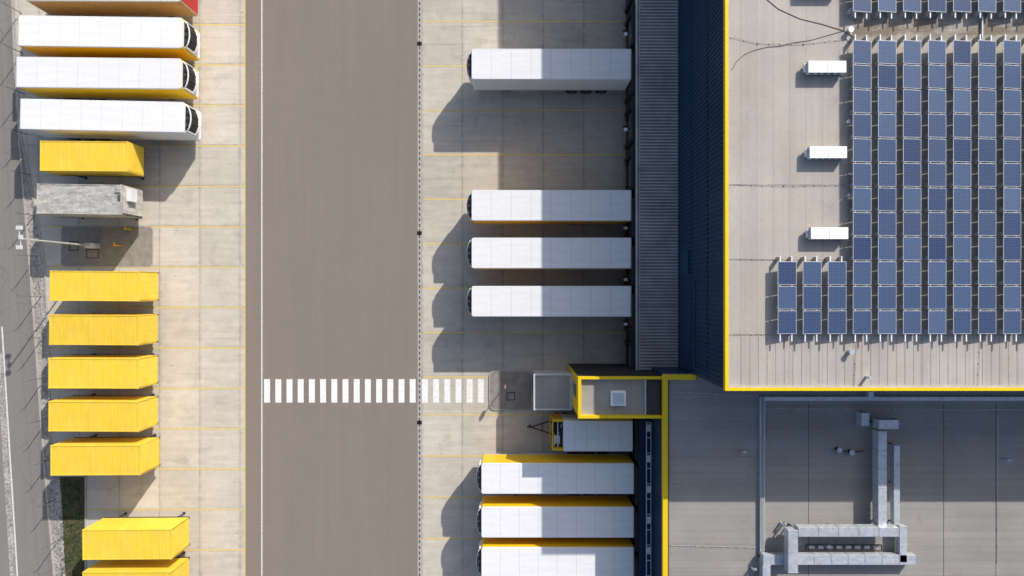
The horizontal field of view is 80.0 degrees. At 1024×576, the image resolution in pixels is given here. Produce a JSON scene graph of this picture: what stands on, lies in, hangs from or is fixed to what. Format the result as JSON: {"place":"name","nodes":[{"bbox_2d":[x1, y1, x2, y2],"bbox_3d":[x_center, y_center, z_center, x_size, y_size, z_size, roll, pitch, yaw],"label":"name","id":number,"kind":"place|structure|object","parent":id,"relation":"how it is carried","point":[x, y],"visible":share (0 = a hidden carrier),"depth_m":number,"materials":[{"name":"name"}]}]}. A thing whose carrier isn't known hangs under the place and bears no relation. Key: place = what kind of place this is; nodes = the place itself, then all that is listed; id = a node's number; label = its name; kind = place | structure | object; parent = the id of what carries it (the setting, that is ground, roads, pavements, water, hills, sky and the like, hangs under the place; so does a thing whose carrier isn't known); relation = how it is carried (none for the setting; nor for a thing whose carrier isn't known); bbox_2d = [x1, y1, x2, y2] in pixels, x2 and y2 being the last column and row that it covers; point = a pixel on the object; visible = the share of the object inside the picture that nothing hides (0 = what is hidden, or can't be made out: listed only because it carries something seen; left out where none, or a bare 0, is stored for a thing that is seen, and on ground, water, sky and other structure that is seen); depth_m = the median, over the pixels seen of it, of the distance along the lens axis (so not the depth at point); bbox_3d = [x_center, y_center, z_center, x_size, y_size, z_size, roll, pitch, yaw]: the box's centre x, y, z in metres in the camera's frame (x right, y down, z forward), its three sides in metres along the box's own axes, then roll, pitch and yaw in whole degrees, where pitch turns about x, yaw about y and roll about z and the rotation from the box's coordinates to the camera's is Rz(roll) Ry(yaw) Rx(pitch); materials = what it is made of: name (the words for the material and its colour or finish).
{"place":"outdoors","nodes":[
{"label":"outdoors","id":0,"kind":"place"},
{"bbox_2d":[0,0,52,575],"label":"road","id":1,"kind":"structure","parent":0,"point":[26,483],"depth_m":55.02,"materials":[{"name":"grey asphalt"}]},
{"bbox_2d":[0,353,15,575],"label":"road shoulder","id":2,"kind":"object","parent":1,"relation":"on","point":[7,486],"visible":1,"depth_m":55.01},
{"bbox_2d":[1,327,17,575],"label":"road edge line","id":3,"kind":"object","parent":1,"relation":"on","point":[9,451],"visible":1,"depth_m":55.01,"materials":[{"name":"white paint"}]},
{"bbox_2d":[21,145,65,575],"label":"gravel verge","id":4,"kind":"structure","parent":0,"point":[42,354],"depth_m":55.05,"materials":[{"name":"grey gravel"}]},
{"bbox_2d":[60,477,85,575],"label":"grass verge","id":5,"kind":"object","parent":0,"point":[75,518],"depth_m":55.03,"materials":[{"name":"green plant"}]},
{"bbox_2d":[16,0,243,575],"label":"concrete yard","id":6,"kind":"structure","parent":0,"point":[198,327],"depth_m":55.00,"materials":[{"name":"beige concrete"}]},
{"bbox_2d":[0,1,61,575],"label":"wire fence","id":7,"kind":"object","parent":6,"relation":"on","point":[45,377],"visible":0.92,"depth_m":53.89,"materials":[{"name":"metal"}]},
{"bbox_2d":[11,0,86,575],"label":"kerb","id":8,"kind":"structure","parent":6,"relation":"on","point":[14,31],"depth_m":54.94,"materials":[{"name":"concrete"}]},
{"bbox_2d":[36,183,142,219],"bbox_3d":[-35.972,-7.415,52.968,7.610,4.056,2.544,1,90,0],"label":"canvas swap body","id":9,"kind":"object","parent":6,"relation":"on","point":[82,201],"visible":1,"depth_m":51.03,"materials":[{"name":"fabric"}]},
{"bbox_2d":[40,141,144,179],"bbox_3d":[-35.811,-11.018,52.992,7.388,4.008,2.544,0,90,0],"label":"swap body container","id":10,"kind":"object","parent":6,"relation":"on","point":[97,158],"visible":1,"depth_m":51.03,"materials":[{"name":"metal"}]},
{"bbox_2d":[48,353,157,388],"bbox_3d":[-34.993,7.145,52.992,7.606,4.008,2.544,0,90,0],"label":"swap body container","id":11,"kind":"object","parent":6,"relation":"on","point":[93,371],"visible":1,"depth_m":51.03,"materials":[{"name":"metal"}]},
{"bbox_2d":[48,393,158,431],"bbox_3d":[-34.993,10.745,52.992,7.606,4.008,2.544,0,90,0],"label":"swap body container","id":12,"kind":"object","parent":6,"relation":"on","point":[93,412],"visible":1,"depth_m":51.03,"materials":[{"name":"metal"}]},
{"bbox_2d":[49,313,158,345],"bbox_3d":[-34.966,3.518,52.992,7.551,4.008,2.544,0,90,0],"label":"swap body container","id":13,"kind":"object","parent":6,"relation":"on","point":[100,329],"visible":1,"depth_m":51.03,"materials":[{"name":"metal"}]},
{"bbox_2d":[49,271,158,301],"bbox_3d":[-34.911,-0.164,52.992,7.551,4.008,2.544,0,90,0],"label":"swap body container","id":14,"kind":"object","parent":6,"relation":"on","point":[138,286],"visible":1,"depth_m":51.03,"materials":[{"name":"metal"}]},
{"bbox_2d":[50,434,159,475],"bbox_3d":[-34.829,14.400,52.992,7.606,4.008,2.544,0,90,0],"label":"swap body container","id":15,"kind":"object","parent":6,"relation":"on","point":[94,454],"visible":1,"depth_m":51.03,"materials":[{"name":"metal"}]},
{"bbox_2d":[61,226,152,266],"bbox_3d":[-36.471,-3.735,54.997,8.353,0.046,3.706,0,90,0],"label":"utility pad","id":16,"kind":"object","parent":6,"relation":"on","point":[136,248],"visible":1,"depth_m":54.97,"materials":[{"name":"concrete"}]},
{"bbox_2d":[16,226,99,248],"bbox_3d":[-37.512,-3.865,50.837,0.900,8.274,1.800,0,90,0],"label":"street lamp","id":17,"kind":"object","parent":16,"relation":"on","point":[86,245],"visible":1,"depth_m":49.89,"materials":[{"name":"grey metal"}]},
{"bbox_2d":[69,241,78,250],"bbox_3d":[-39.441,-3.794,54.967,0.882,0.014,0.882,0,90,0],"label":"manhole cover","id":18,"kind":"object","parent":16,"relation":"on","point":[73,247],"visible":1,"depth_m":54.97,"materials":[{"name":"metal"}]},
{"bbox_2d":[86,249,98,258],"bbox_3d":[-37.765,-3.088,54.967,1.176,0.014,0.882,0,90,0],"label":"manhole cover","id":19,"kind":"object","parent":16,"relation":"on","point":[92,253],"visible":1,"depth_m":54.96,"materials":[{"name":"metal"}]},
{"bbox_2d":[16,57,198,100],"bbox_3d":[-34.356,-17.971,52.995,14.284,4.002,2.570,1,90,0],"label":"semi trailer","id":20,"kind":"object","parent":6,"relation":"on","point":[75,78],"visible":1,"depth_m":51.00,"materials":[{"name":"metal"}]},
{"bbox_2d":[18,15,199,60],"bbox_3d":[-34.220,-21.407,52.995,14.229,4.002,2.570,1,90,0],"label":"semi trailer","id":21,"kind":"object","parent":6,"relation":"on","point":[104,37],"visible":0.79,"depth_m":51.00,"materials":[{"name":"metal"}]},
{"bbox_2d":[19,99,200,140],"bbox_3d":[-34.084,-14.396,52.995,14.174,4.002,2.570,1,90,0],"label":"semi trailer","id":22,"kind":"object","parent":6,"relation":"on","point":[93,120],"visible":1,"depth_m":51.00,"materials":[{"name":"metal"}]},
{"bbox_2d":[26,0,197,17],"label":"semi trailer","id":23,"kind":"object","parent":6,"relation":"on","point":[144,8],"visible":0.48,"depth_m":52.39,"materials":[{"name":"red metal"}]},
{"bbox_2d":[82,512,189,559],"bbox_3d":[-32.184,21.437,52.992,7.551,4.008,2.544,0,90,0],"label":"swap body container","id":24,"kind":"object","parent":6,"relation":"on","point":[121,537],"visible":1,"depth_m":51.03,"materials":[{"name":"metal"}]},
{"bbox_2d":[82,551,189,575],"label":"swap body container","id":25,"kind":"object","parent":6,"relation":"on","point":[177,566],"visible":0.8,"depth_m":52.00,"materials":[{"name":"metal"}]},
{"bbox_2d":[246,0,417,575],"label":"asphalt lane","id":26,"kind":"structure","parent":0,"point":[340,216],"depth_m":55.00,"materials":[{"name":"grey asphalt"}]},
{"bbox_2d":[244,0,245,575],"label":"yellow edge line","id":27,"kind":"object","parent":26,"relation":"on","point":[244,287],"visible":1,"depth_m":54.99,"materials":[{"name":"paint"}]},
{"bbox_2d":[261,0,262,575],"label":"white lane line","id":28,"kind":"object","parent":26,"relation":"on","point":[261,287],"visible":1,"depth_m":54.99,"materials":[{"name":"paint"}]},
{"bbox_2d":[264,379,483,402],"bbox_3d":[-12.431,9.265,54.995,19.785,0.001,2.118,0,90,0],"label":"zebra crossing","id":29,"kind":"object","parent":26,"relation":"on","point":[378,390],"visible":1,"depth_m":54.99,"materials":[{"name":"white paint"}]},
{"bbox_2d":[421,0,626,409],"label":"concrete apron","id":30,"kind":"object","parent":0,"point":[464,176],"visible":0.5,"depth_m":55.00,"materials":[{"name":"beige concrete"}]},
{"bbox_2d":[39,21,623,550],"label":"bay markings","id":31,"kind":"object","parent":30,"relation":"on","point":[243,307],"visible":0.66,"depth_m":54.99,"materials":[{"name":"yellow paint"}]},
{"bbox_2d":[489,370,531,409],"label":"traffic island","id":32,"kind":"structure","parent":30,"relation":"on","point":[518,383],"depth_m":54.89,"materials":[{"name":"grey concrete"}]},
{"bbox_2d":[506,392,514,400],"bbox_3d":[-0.118,9.735,54.883,0.824,0.015,0.765,0,90,0],"label":"manhole cover","id":33,"kind":"object","parent":32,"relation":"on","point":[510,396],"visible":1,"depth_m":54.88,"materials":[{"name":"metal"}]},
{"bbox_2d":[467,49,630,93],"bbox_3d":[3.102,-18.709,52.995,13.847,4.002,2.570,0,90,0],"label":"semi trailer","id":34,"kind":"object","parent":30,"relation":"on","point":[586,71],"visible":1,"depth_m":51.00,"materials":[{"name":"metal"}]},
{"bbox_2d":[467,190,630,224],"bbox_3d":[3.102,-6.900,52.995,13.847,4.002,2.570,0,90,0],"label":"semi trailer","id":35,"kind":"object","parent":30,"relation":"on","point":[585,207],"visible":1,"depth_m":51.00,"materials":[{"name":"metal"}]},
{"bbox_2d":[467,286,631,316],"bbox_3d":[3.102,1.118,52.995,13.847,4.002,2.570,0,90,0],"label":"semi trailer","id":36,"kind":"object","parent":30,"relation":"on","point":[548,301],"visible":1,"depth_m":51.00,"materials":[{"name":"metal"}]},
{"bbox_2d":[467,238,631,268],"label":"semi trailer","id":37,"kind":"object","parent":30,"relation":"on","point":[548,253],"visible":1,"depth_m":51.00,"materials":[{"name":"metal"}]},
{"bbox_2d":[533,370,571,409],"bbox_3d":[3.444,8.785,53.250,3.253,3.500,3.029,0,90,0],"label":"porch","id":38,"kind":"object","parent":30,"relation":"on","point":[552,389],"visible":1,"depth_m":51.60,"materials":[{"name":"grey paint"}]},
{"bbox_2d":[568,364,661,417],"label":"building annex","id":39,"kind":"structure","parent":30,"relation":"on","point":[596,384],"depth_m":46.90,"materials":[{"name":"metal"}]},
{"bbox_2d":[573,379,575,398],"bbox_3d":[5.047,8.147,49.400,0.049,2.200,1.300,0,90,0],"label":"window","id":40,"kind":"structure","parent":39,"relation":"attached to","point":[574,388],"depth_m":49.27,"materials":[{"name":"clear glass"}]},
{"bbox_2d":[610,390,625,405],"bbox_3d":[8.131,8.430,46.710,1.144,0.380,1.144,0,90,0],"label":"skylight","id":41,"kind":"object","parent":39,"relation":"on","point":[617,397],"visible":1,"depth_m":46.60},
{"bbox_2d":[625,0,678,369],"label":"loading dock","id":42,"kind":"object","parent":30,"relation":"on","point":[652,159],"visible":0.88,"depth_m":50.20,"materials":[{"name":"metal"}]},
{"bbox_2d":[625,0,632,13],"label":"dock door","id":43,"kind":"structure","parent":42,"relation":"in","point":[629,3],"depth_m":52.74,"materials":[{"name":"rubber"}]},
{"bbox_2d":[625,5,634,50],"bbox_3d":[10.115,-21.882,52.525,0.280,3.850,3.200,0,90,0],"label":"dock door","id":44,"kind":"structure","parent":42,"relation":"in","point":[630,20],"depth_m":50.96,"materials":[{"name":"rubber"}]},
{"bbox_2d":[625,53,634,103],"bbox_3d":[10.115,-17.879,52.525,0.280,3.850,3.200,0,90,0],"label":"dock door","id":45,"kind":"structure","parent":42,"relation":"in","point":[631,86],"depth_m":50.96,"materials":[{"name":"metal"}]},
{"bbox_2d":[625,101,634,148],"bbox_3d":[10.115,-13.876,52.525,0.280,3.850,3.200,0,90,0],"label":"dock door","id":46,"kind":"structure","parent":42,"relation":"in","point":[630,112],"depth_m":51.40,"materials":[{"name":"rubber"}]},
{"bbox_2d":[625,150,634,190],"bbox_3d":[10.115,-9.874,52.525,0.280,3.850,3.200,0,90,0],"label":"dock door","id":47,"kind":"structure","parent":42,"relation":"in","point":[630,158],"depth_m":51.13,"materials":[{"name":"rubber"}]},
{"bbox_2d":[625,198,634,237],"bbox_3d":[10.115,-5.871,52.525,0.280,3.850,3.200,0,90,0],"label":"dock door","id":48,"kind":"structure","parent":42,"relation":"in","point":[631,229],"depth_m":50.60,"materials":[{"name":"metal"}]},
{"bbox_2d":[625,246,634,284],"bbox_3d":[10.115,-1.868,52.525,0.280,3.850,3.200,0,90,0],"label":"dock door","id":49,"kind":"structure","parent":42,"relation":"in","point":[631,272],"depth_m":50.60,"materials":[{"name":"metal"}]},
{"bbox_2d":[625,294,634,332],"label":"dock door","id":50,"kind":"structure","parent":42,"relation":"in","point":[630,327],"depth_m":50.60,"materials":[{"name":"metal"}]},
{"bbox_2d":[625,339,634,369],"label":"dock door","id":51,"kind":"structure","parent":42,"relation":"in","point":[630,344],"depth_m":50.96,"materials":[{"name":"rubber"}]},
{"bbox_2d":[629,367,1023,575],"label":"logistics hall","id":52,"kind":"structure","parent":30,"relation":"on","point":[727,483],"depth_m":46.40,"materials":[{"name":"metal"}]},
{"bbox_2d":[629,456,638,505],"bbox_3d":[10.424,16.465,52.525,0.280,3.850,3.200,0,90,0],"label":"dock door","id":53,"kind":"structure","parent":52,"relation":"in","point":[635,497],"depth_m":50.84,"materials":[{"name":"rubber"}]},
{"bbox_2d":[629,498,638,551],"bbox_3d":[10.424,20.242,52.525,0.280,3.850,3.200,0,90,0],"label":"dock door","id":54,"kind":"structure","parent":52,"relation":"in","point":[635,541],"depth_m":50.84,"materials":[{"name":"rubber"}]},
{"bbox_2d":[630,418,638,459],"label":"dock door","id":55,"kind":"structure","parent":52,"relation":"in","point":[635,453],"depth_m":50.84,"materials":[{"name":"rubber"}]},
{"bbox_2d":[633,546,638,575],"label":"dock door","id":56,"kind":"structure","parent":52,"relation":"in","point":[636,559],"depth_m":50.84,"materials":[{"name":"rubber"}]},
{"bbox_2d":[758,524,916,575],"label":"ventilation duct","id":57,"kind":"object","parent":52,"relation":"on","point":[901,555],"visible":0.91,"depth_m":45.55,"materials":[{"name":"metal"}]},
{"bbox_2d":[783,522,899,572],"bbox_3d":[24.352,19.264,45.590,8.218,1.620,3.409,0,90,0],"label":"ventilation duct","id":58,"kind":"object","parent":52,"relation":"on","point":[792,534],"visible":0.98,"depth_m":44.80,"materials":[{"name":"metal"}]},
{"bbox_2d":[869,417,898,525],"bbox_3d":[27.848,13.692,45.765,1.575,1.270,7.926,0,90,0],"label":"ventilation duct","id":59,"kind":"object","parent":52,"relation":"on","point":[879,475],"visible":1,"depth_m":45.15,"materials":[{"name":"metal"}]},
{"bbox_2d":[889,442,899,524],"bbox_3d":[28.655,14.695,45.915,0.488,0.970,5.960,0,90,0],"label":"ventilation duct","id":60,"kind":"object","parent":52,"relation":"on","point":[894,481],"visible":1,"depth_m":45.45,"materials":[{"name":"metal"}]},
{"bbox_2d":[421,410,628,575],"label":"concrete apron","id":61,"kind":"object","parent":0,"point":[456,476],"visible":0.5,"depth_m":55.00,"materials":[{"name":"beige concrete"}]},
{"bbox_2d":[476,494,633,537],"bbox_3d":[3.620,19.582,52.995,13.247,4.002,2.570,0,90,0],"label":"semi trailer","id":62,"kind":"object","parent":61,"relation":"on","point":[557,516],"visible":0.97,"depth_m":51.00,"materials":[{"name":"metal"}]},
{"bbox_2d":[476,451,633,493],"bbox_3d":[3.620,15.927,52.995,13.247,4.002,2.570,0,90,0],"label":"semi trailer","id":63,"kind":"object","parent":61,"relation":"on","point":[587,472],"visible":1,"depth_m":51.00,"materials":[{"name":"metal"}]},
{"bbox_2d":[476,538,633,575],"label":"semi trailer","id":64,"kind":"object","parent":61,"relation":"on","point":[555,556],"visible":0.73,"depth_m":51.00,"materials":[{"name":"metal"}]},
{"bbox_2d":[527,412,632,450],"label":"drawbar trailer","id":65,"kind":"object","parent":61,"relation":"on","point":[571,432],"visible":0.9,"depth_m":51.00,"materials":[{"name":"metal"}]},
{"label":"ground","id":66,"kind":"structure","parent":0,"visible":0},
{"bbox_2d":[417,0,421,575],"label":"drainage channel","id":67,"kind":"object","parent":66,"relation":"on","point":[419,231],"visible":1,"depth_m":55.00,"materials":[{"name":"metal"}]},
{"bbox_2d":[679,0,1023,390],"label":"warehouse","id":68,"kind":"structure","parent":66,"relation":"on","point":[760,111],"depth_m":39.25,"materials":[{"name":"concrete"}]},
{"bbox_2d":[803,61,845,74],"bbox_3d":[19.876,-14.007,38.945,2.578,0.610,0.756,0,90,0],"label":"ventilation unit","id":69,"kind":"object","parent":68,"relation":"on","point":[824,67],"visible":1,"depth_m":38.65,"materials":[{"name":"grey paint"}]},
{"bbox_2d":[804,146,846,158],"bbox_3d":[19.938,-8.592,38.945,2.536,0.610,0.756,0,90,0],"label":"ventilation unit","id":70,"kind":"object","parent":68,"relation":"on","point":[825,152],"visible":1,"depth_m":38.65,"materials":[{"name":"grey paint"}]},
{"bbox_2d":[806,227,847,239],"bbox_3d":[20.020,-3.466,38.945,2.536,0.610,0.756,0,90,0],"label":"ventilation unit","id":71,"kind":"object","parent":68,"relation":"on","point":[826,233],"visible":1,"depth_m":38.65,"materials":[{"name":"grey paint"}]},
{"bbox_2d":[776,0,1023,341],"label":"solar panel array","id":72,"kind":"object","parent":68,"relation":"on","point":[936,196],"visible":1,"depth_m":38.75,"materials":[{"name":"glass"},{"name":"aluminium"}]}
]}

